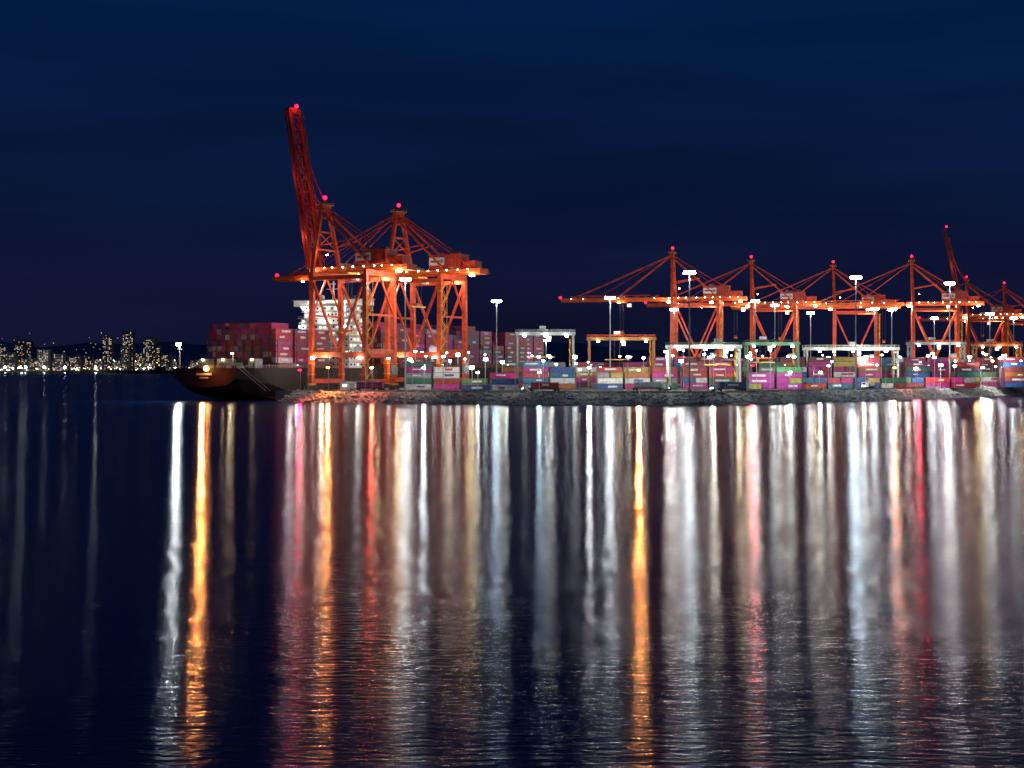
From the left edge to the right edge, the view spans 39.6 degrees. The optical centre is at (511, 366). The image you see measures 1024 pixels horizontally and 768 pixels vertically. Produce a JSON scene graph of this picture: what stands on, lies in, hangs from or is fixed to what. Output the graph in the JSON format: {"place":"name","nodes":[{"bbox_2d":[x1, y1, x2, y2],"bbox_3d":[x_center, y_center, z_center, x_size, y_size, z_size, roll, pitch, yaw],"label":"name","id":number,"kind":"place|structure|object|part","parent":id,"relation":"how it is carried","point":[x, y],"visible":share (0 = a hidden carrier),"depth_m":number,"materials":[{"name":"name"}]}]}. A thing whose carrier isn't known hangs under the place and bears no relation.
{"place":"outdoors","nodes":[
{"label":"outdoors","id":0,"kind":"place"},
{"bbox_2d":[0,346,8,370],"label":"apartment tower","id":1,"kind":"structure","parent":0,"point":[4,350],"depth_m":4033.03,"materials":[{"name":"concrete"}]},
{"bbox_2d":[6,352,17,370],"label":"apartment tower","id":2,"kind":"structure","parent":0,"point":[11,360],"depth_m":3915.27,"materials":[{"name":"concrete"}]},
{"bbox_2d":[14,340,26,370],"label":"apartment tower","id":3,"kind":"structure","parent":0,"point":[20,347],"depth_m":4094.64,"materials":[{"name":"concrete"}]},
{"bbox_2d":[22,358,36,370],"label":"apartment tower","id":4,"kind":"structure","parent":0,"point":[30,364],"depth_m":3994.91,"materials":[{"name":"concrete"}]},
{"bbox_2d":[27,340,33,358],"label":"apartment tower","id":5,"kind":"structure","parent":0,"point":[30,348],"depth_m":4218.85,"materials":[{"name":"concrete"}]},
{"bbox_2d":[37,349,51,370],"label":"apartment tower","id":6,"kind":"structure","parent":0,"point":[44,357],"depth_m":3881.12,"materials":[{"name":"concrete"}]},
{"bbox_2d":[52,360,66,370],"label":"apartment tower","id":7,"kind":"structure","parent":0,"point":[53,365],"depth_m":4083.28,"materials":[{"name":"concrete"}]},
{"bbox_2d":[0,370,172,372],"bbox_3d":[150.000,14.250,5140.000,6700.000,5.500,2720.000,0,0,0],"label":"shore","id":8,"kind":"structure","parent":0,"point":[83,371],"depth_m":3784.03,"materials":[{"name":"black"}]},
{"bbox_2d":[54,353,65,370],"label":"apartment tower","id":9,"kind":"structure","parent":8,"relation":"on","point":[59,361],"depth_m":3893.41,"materials":[{"name":"concrete"}]},
{"bbox_2d":[67,356,82,370],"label":"apartment tower","id":10,"kind":"structure","parent":8,"relation":"on","point":[75,362],"depth_m":3948.33,"materials":[{"name":"concrete"}]},
{"bbox_2d":[4,337,175,370],"bbox_3d":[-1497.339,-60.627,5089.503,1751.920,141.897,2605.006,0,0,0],"label":"town street lights","id":11,"kind":"object","parent":8,"relation":"on","point":[70,365],"visible":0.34,"depth_m":3813.80,"materials":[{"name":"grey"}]},
{"bbox_2d":[123,331,134,369],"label":"apartment tower","id":12,"kind":"structure","parent":8,"relation":"on","point":[129,338],"depth_m":4108.24,"materials":[{"name":"concrete"}]},
{"bbox_2d":[84,355,93,370],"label":"apartment tower","id":13,"kind":"structure","parent":0,"point":[88,361],"depth_m":4033.97,"materials":[{"name":"concrete"}]},
{"bbox_2d":[92,358,104,370],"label":"apartment tower","id":14,"kind":"structure","parent":0,"point":[98,363],"depth_m":3974.49,"materials":[{"name":"concrete"}]},
{"bbox_2d":[103,336,113,370],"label":"apartment tower","id":15,"kind":"structure","parent":0,"point":[108,348],"depth_m":4067.17,"materials":[{"name":"concrete"}]},
{"bbox_2d":[103,338,110,367],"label":"window","id":16,"kind":"structure","parent":15,"relation":"in","point":[107,338],"depth_m":4067.36,"materials":[{"name":"yellow glass"}]},
{"bbox_2d":[110,359,120,370],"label":"apartment tower","id":17,"kind":"structure","parent":0,"point":[114,364],"depth_m":4031.20,"materials":[{"name":"concrete"}]},
{"bbox_2d":[121,345,131,369],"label":"apartment tower","id":18,"kind":"structure","parent":0,"point":[126,357],"depth_m":3851.12,"materials":[{"name":"concrete"}]},
{"bbox_2d":[121,348,127,367],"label":"window","id":19,"kind":"structure","parent":18,"relation":"in","point":[121,348],"depth_m":3850.90,"materials":[{"name":"yellow glass"}]},
{"bbox_2d":[135,352,142,369],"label":"apartment tower","id":20,"kind":"structure","parent":0,"point":[138,359],"depth_m":4049.08,"materials":[{"name":"concrete"}]},
{"bbox_2d":[143,338,156,369],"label":"apartment tower","id":21,"kind":"structure","parent":0,"point":[147,342],"depth_m":4021.74,"materials":[{"name":"concrete"}]},
{"bbox_2d":[145,340,154,366],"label":"window","id":22,"kind":"structure","parent":21,"relation":"in","point":[145,340],"depth_m":4021.94,"materials":[{"name":"yellow glass"}]},
{"bbox_2d":[150,344,161,369],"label":"apartment tower","id":23,"kind":"structure","parent":0,"point":[155,354],"depth_m":3921.21,"materials":[{"name":"concrete"}]},
{"bbox_2d":[151,347,158,367],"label":"window","id":24,"kind":"structure","parent":23,"relation":"in","point":[151,347],"depth_m":3921.11,"materials":[{"name":"yellow glass"}]},
{"bbox_2d":[161,354,172,370],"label":"apartment tower","id":25,"kind":"structure","parent":0,"point":[167,361],"depth_m":3857.24,"materials":[{"name":"concrete"}]},
{"bbox_2d":[173,359,178,367],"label":"apartment tower","id":26,"kind":"structure","parent":0,"point":[175,362],"depth_m":4214.87,"materials":[{"name":"concrete"}]},
{"bbox_2d":[190,359,198,367],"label":"apartment tower","id":27,"kind":"structure","parent":0,"point":[195,362],"depth_m":4085.84,"materials":[{"name":"concrete"}]},
{"bbox_2d":[0,373,1023,767],"bbox_3d":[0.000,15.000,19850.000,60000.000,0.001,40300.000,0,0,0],"label":"water","id":28,"kind":"structure","parent":0,"point":[188,579],"depth_m":98.96,"materials":[{"name":"blue liquid"}]},
{"bbox_2d":[116,367,169,372],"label":"barge","id":29,"kind":"object","parent":28,"relation":"on","point":[160,370],"visible":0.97,"depth_m":3289.00,"materials":[{"name":"paint"}]},
{"bbox_2d":[173,281,543,399],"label":"container ship","id":30,"kind":"object","parent":28,"relation":"on","point":[254,361],"visible":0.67,"depth_m":662.99,"materials":[{"name":"paint"}]},
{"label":"cabin window","id":31,"kind":"part","parent":30,"relation":"part of","materials":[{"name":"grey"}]},
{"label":"cabin window","id":32,"kind":"part","parent":30,"relation":"part of","materials":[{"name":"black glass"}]},
{"bbox_2d":[0,341,1023,369],"bbox_3d":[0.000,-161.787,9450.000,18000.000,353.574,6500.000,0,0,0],"label":"hills","id":33,"kind":"structure","parent":0,"point":[558,351],"depth_m":9173.89,"materials":[{"name":"black"}]},
{"bbox_2d":[0,0,1023,353],"label":"sky","id":34,"kind":"structure","parent":0,"point":[564,148],"materials":[{"name":"blue"}]},
{"bbox_2d":[275,386,925,399],"bbox_3d":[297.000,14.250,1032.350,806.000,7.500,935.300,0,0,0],"label":"terminal ground","id":35,"kind":"structure","parent":0,"point":[280,394],"depth_m":636.07,"materials":[{"name":"concrete"}]},
{"bbox_2d":[284,104,416,389],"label":"container crane","id":36,"kind":"object","parent":35,"relation":"on","point":[384,262],"visible":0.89,"depth_m":653.76,"materials":[{"name":"orange paint"}]},
{"bbox_2d":[339,381,378,389],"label":"terminal workshop","id":37,"kind":"structure","parent":35,"relation":"on","point":[344,385],"depth_m":629.00,"materials":[{"name":"brown paint"}]},
{"bbox_2d":[349,382,384,389],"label":"yard truck","id":38,"kind":"object","parent":35,"relation":"on","point":[372,385],"visible":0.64,"depth_m":621.14,"materials":[{"name":"metal"}]},
{"bbox_2d":[272,203,489,387],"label":"container crane","id":39,"kind":"object","parent":35,"relation":"on","point":[456,266],"visible":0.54,"depth_m":703.83,"materials":[{"name":"orange paint"}]},
{"bbox_2d":[400,278,410,389],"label":"mast light","id":40,"kind":"object","parent":35,"relation":"on","point":[405,280],"visible":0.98,"depth_m":639.71,"materials":[{"name":"metal"}]},
{"bbox_2d":[406,361,514,389],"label":"container stack","id":41,"kind":"object","parent":35,"relation":"on","point":[418,376],"visible":0.71,"depth_m":650.05,"materials":[{"name":"paint"}]},
{"bbox_2d":[462,379,518,390],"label":"container stack","id":42,"kind":"object","parent":35,"relation":"on","point":[503,384],"visible":1,"depth_m":628.05,"materials":[{"name":"paint"}]},
{"bbox_2d":[492,300,501,372],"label":"mast light","id":43,"kind":"object","parent":35,"relation":"on","point":[497,301],"visible":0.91,"depth_m":729.68,"materials":[{"name":"metal"}]},
{"bbox_2d":[522,382,560,390],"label":"yard truck","id":44,"kind":"object","parent":35,"relation":"on","point":[551,385],"visible":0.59,"depth_m":610.96,"materials":[{"name":"metal"}]},
{"bbox_2d":[515,326,575,381],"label":"yard gantry crane","id":45,"kind":"object","parent":35,"relation":"on","point":[542,328],"visible":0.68,"depth_m":685.85,"materials":[{"name":"grey metal"}]},
{"bbox_2d":[523,362,574,388],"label":"container stack","id":46,"kind":"object","parent":35,"relation":"on","point":[564,380],"visible":0.69,"depth_m":672.05,"materials":[{"name":"paint"}]},
{"bbox_2d":[501,362,597,386],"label":"container stack","id":47,"kind":"object","parent":35,"relation":"on","point":[581,375],"visible":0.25,"depth_m":735.05,"materials":[{"name":"paint"}]},
{"bbox_2d":[549,362,611,372],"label":"container stack","id":48,"kind":"object","parent":35,"relation":"on","point":[563,364],"visible":0.02,"depth_m":777.95,"materials":[{"name":"paint"}]},
{"bbox_2d":[586,363,621,366],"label":"container stack","id":49,"kind":"object","parent":35,"relation":"on","point":[615,364],"depth_m":820.85,"materials":[{"name":"paint"}]},
{"bbox_2d":[605,297,614,366],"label":"mast light","id":50,"kind":"object","parent":35,"relation":"on","point":[610,298],"visible":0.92,"depth_m":689.78,"materials":[{"name":"metal"}]},
{"bbox_2d":[587,331,655,387],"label":"yard gantry crane","id":51,"kind":"object","parent":35,"relation":"on","point":[623,343],"visible":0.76,"depth_m":695.85,"materials":[{"name":"paint"}]},
{"bbox_2d":[597,367,677,388],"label":"container stack","id":52,"kind":"object","parent":35,"relation":"on","point":[612,378],"visible":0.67,"depth_m":668.05,"materials":[{"name":"paint"}]},
{"bbox_2d":[301,365,988,392],"bbox_3d":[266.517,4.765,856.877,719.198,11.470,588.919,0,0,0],"label":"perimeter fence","id":53,"kind":"object","parent":35,"relation":"on","point":[687,391],"visible":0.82,"depth_m":586.58,"materials":[{"name":"metal"}]},
{"bbox_2d":[632,382,668,390],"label":"yard truck","id":54,"kind":"object","parent":35,"relation":"on","point":[648,385],"visible":0.98,"depth_m":628.84,"materials":[{"name":"metal"}]},
{"bbox_2d":[559,247,746,357],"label":"container crane","id":55,"kind":"object","parent":35,"relation":"on","point":[721,293],"visible":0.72,"depth_m":934.55,"materials":[{"name":"orange paint"}]},
{"bbox_2d":[622,357,721,386],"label":"container stack","id":56,"kind":"object","parent":35,"relation":"on","point":[659,361],"visible":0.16,"depth_m":735.05,"materials":[{"name":"paint"}]},
{"bbox_2d":[670,309,677,356],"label":"mast light","id":57,"kind":"object","parent":35,"relation":"on","point":[674,328],"visible":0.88,"depth_m":899.83,"materials":[{"name":"metal"}]},
{"bbox_2d":[683,271,695,390],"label":"mast light","id":58,"kind":"object","parent":35,"relation":"on","point":[689,380],"visible":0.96,"depth_m":604.67,"materials":[{"name":"metal"}]},
{"bbox_2d":[665,338,741,389],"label":"yard gantry crane","id":59,"kind":"object","parent":35,"relation":"on","point":[716,341],"visible":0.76,"depth_m":636.00,"materials":[{"name":"beige paint"}]},
{"bbox_2d":[680,362,732,387],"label":"container stack","id":60,"kind":"object","parent":35,"relation":"on","point":[699,374],"visible":0.85,"depth_m":700.05,"materials":[{"name":"paint"}]},
{"bbox_2d":[408,350,1021,389],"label":"yard work lamps","id":61,"kind":"object","parent":35,"relation":"on","point":[643,358],"visible":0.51,"depth_m":669.69,"materials":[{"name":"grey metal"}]},
{"bbox_2d":[710,382,746,390],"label":"yard truck","id":62,"kind":"object","parent":35,"relation":"on","point":[740,386],"visible":0.84,"depth_m":620.74,"materials":[{"name":"metal"}]},
{"bbox_2d":[644,255,820,360],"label":"container crane","id":63,"kind":"object","parent":35,"relation":"on","point":[796,295],"visible":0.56,"depth_m":1004.73,"materials":[{"name":"orange paint"}]},
{"bbox_2d":[722,358,742,381],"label":"container stack","id":64,"kind":"object","parent":35,"relation":"on","point":[728,360],"visible":0.02,"depth_m":780.85,"materials":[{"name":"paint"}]},
{"bbox_2d":[741,358,752,375],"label":"container stack","id":65,"kind":"object","parent":35,"relation":"on","point":[742,360],"visible":0.02,"depth_m":815.05,"materials":[{"name":"paint"}]},
{"bbox_2d":[751,300,758,361],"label":"mast light","id":66,"kind":"object","parent":35,"relation":"on","point":[755,301],"visible":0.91,"depth_m":859.72,"materials":[{"name":"metal"}]},
{"bbox_2d":[741,358,776,362],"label":"container stack","id":67,"kind":"object","parent":35,"relation":"on","point":[767,360],"depth_m":862.95,"materials":[{"name":"paint"}]},
{"bbox_2d":[743,336,799,387],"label":"yard gantry crane","id":68,"kind":"object","parent":35,"relation":"on","point":[759,343],"visible":0.66,"depth_m":710.87,"materials":[{"name":"green paint"}]},
{"bbox_2d":[746,367,801,388],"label":"container stack","id":69,"kind":"object","parent":35,"relation":"on","point":[780,378],"visible":0.89,"depth_m":672.05,"materials":[{"name":"paint"}]},
{"bbox_2d":[771,304,778,357],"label":"mast light","id":70,"kind":"object","parent":35,"relation":"on","point":[774,327],"visible":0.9,"depth_m":949.83,"materials":[{"name":"metal"}]},
{"bbox_2d":[752,357,832,372],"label":"container stack","id":71,"kind":"object","parent":35,"relation":"on","point":[754,364],"visible":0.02,"depth_m":777.92,"materials":[{"name":"paint"}]},
{"bbox_2d":[807,312,813,356],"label":"mast light","id":72,"kind":"object","parent":35,"relation":"on","point":[810,313],"visible":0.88,"depth_m":999.75,"materials":[{"name":"metal"}]},
{"bbox_2d":[730,261,900,356],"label":"container crane","id":73,"kind":"object","parent":35,"relation":"on","point":[869,297],"visible":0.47,"depth_m":1041.00,"materials":[{"name":"orange paint"}]},
{"bbox_2d":[755,357,881,382],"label":"container stack","id":74,"kind":"object","parent":35,"relation":"on","point":[843,367],"visible":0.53,"depth_m":735.05,"materials":[{"name":"paint"}]},
{"bbox_2d":[802,342,899,377],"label":"yard gantry crane","id":75,"kind":"object","parent":35,"relation":"on","point":[894,357],"visible":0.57,"depth_m":740.85,"materials":[{"name":"beige paint"}]},
{"bbox_2d":[802,378,905,388],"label":"container stack","id":76,"kind":"object","parent":35,"relation":"on","point":[809,383],"visible":0.71,"depth_m":688.05,"materials":[{"name":"paint"}]},
{"bbox_2d":[850,276,861,387],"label":"mast light","id":77,"kind":"object","parent":35,"relation":"on","point":[855,277],"visible":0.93,"depth_m":654.74,"materials":[{"name":"metal"}]},
{"bbox_2d":[862,381,874,387],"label":"yard truck","id":78,"kind":"object","parent":35,"relation":"on","point":[871,383],"visible":0.57,"depth_m":685.24,"materials":[{"name":"metal"}]},
{"bbox_2d":[870,308,878,356],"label":"mast light","id":79,"kind":"object","parent":35,"relation":"on","point":[874,309],"visible":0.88,"depth_m":879.75,"materials":[{"name":"metal"}]},
{"bbox_2d":[888,309,895,356],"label":"mast light","id":80,"kind":"object","parent":35,"relation":"on","point":[891,310],"visible":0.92,"depth_m":929.81,"materials":[{"name":"metal"}]},
{"bbox_2d":[802,255,983,361],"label":"container crane","id":81,"kind":"object","parent":35,"relation":"on","point":[958,298],"visible":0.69,"depth_m":1003.63,"materials":[{"name":"orange paint"}]},
{"bbox_2d":[880,357,948,377],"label":"container stack","id":82,"kind":"object","parent":35,"relation":"on","point":[886,364],"visible":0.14,"depth_m":777.95,"materials":[{"name":"paint"}]},
{"bbox_2d":[931,317,937,352],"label":"mast light","id":83,"kind":"object","parent":35,"relation":"on","point":[934,318],"visible":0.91,"depth_m":999.69,"materials":[{"name":"metal"}]},
{"bbox_2d":[906,337,965,361],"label":"yard gantry crane","id":84,"kind":"object","parent":35,"relation":"on","point":[939,344],"visible":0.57,"depth_m":845.85,"materials":[{"name":"grey metal"}]},
{"bbox_2d":[901,362,979,386],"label":"container stack","id":85,"kind":"object","parent":35,"relation":"on","point":[967,369],"visible":0.51,"depth_m":735.05,"materials":[{"name":"paint"}]},
{"bbox_2d":[906,378,975,387],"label":"container stack","id":86,"kind":"object","parent":35,"relation":"on","point":[959,382],"visible":0.74,"depth_m":705.05,"materials":[{"name":"paint"}]},
{"bbox_2d":[944,282,954,377],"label":"mast light","id":87,"kind":"object","parent":35,"relation":"on","point":[949,283],"visible":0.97,"depth_m":711.75,"materials":[{"name":"metal"}]},
{"bbox_2d":[951,359,974,361],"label":"container stack","id":88,"kind":"object","parent":35,"relation":"on","point":[962,360],"depth_m":960.05,"materials":[{"name":"paint"}]},
{"bbox_2d":[919,282,1023,356],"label":"container crane","id":89,"kind":"object","parent":35,"relation":"on","point":[1004,302],"visible":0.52,"depth_m":1300.47,"materials":[{"name":"orange paint"}]},
{"bbox_2d":[943,226,1023,358],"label":"container crane","id":90,"kind":"object","parent":35,"relation":"on","point":[1002,310],"visible":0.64,"depth_m":1232.37,"materials":[{"name":"orange paint"}]},
{"bbox_2d":[975,357,996,371],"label":"container stack","id":91,"kind":"object","parent":35,"relation":"on","point":[986,363],"visible":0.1,"depth_m":775.05,"materials":[{"name":"paint"}]},
{"bbox_2d":[980,372,996,386],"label":"container stack","id":92,"kind":"object","parent":35,"relation":"on","point":[986,378],"visible":0.04,"depth_m":754.95,"materials":[{"name":"paint"}]},
{"bbox_2d":[986,313,993,356],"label":"mast light","id":93,"kind":"object","parent":35,"relation":"on","point":[989,329],"visible":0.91,"depth_m":899.84,"materials":[{"name":"metal"}]},
{"bbox_2d":[970,339,1022,361],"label":"yard gantry crane","id":94,"kind":"object","parent":35,"relation":"on","point":[997,348],"visible":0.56,"depth_m":876.08,"materials":[{"name":"paint"}]},
{"bbox_2d":[997,357,1023,386],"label":"container stack","id":95,"kind":"object","parent":35,"relation":"on","point":[1013,371],"visible":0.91,"depth_m":735.05,"materials":[{"name":"paint"}]},
{"bbox_2d":[1010,317,1016,356],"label":"mast light","id":96,"kind":"object","parent":35,"relation":"on","point":[1013,318],"visible":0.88,"depth_m":1099.84,"materials":[{"name":"metal"}]},
{"bbox_2d":[278,385,1023,404],"bbox_3d":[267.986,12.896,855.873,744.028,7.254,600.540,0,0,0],"label":"riprap shore","id":97,"kind":"structure","parent":0,"point":[627,398],"depth_m":582.04,"materials":[{"name":"grey stone"}]}
]}

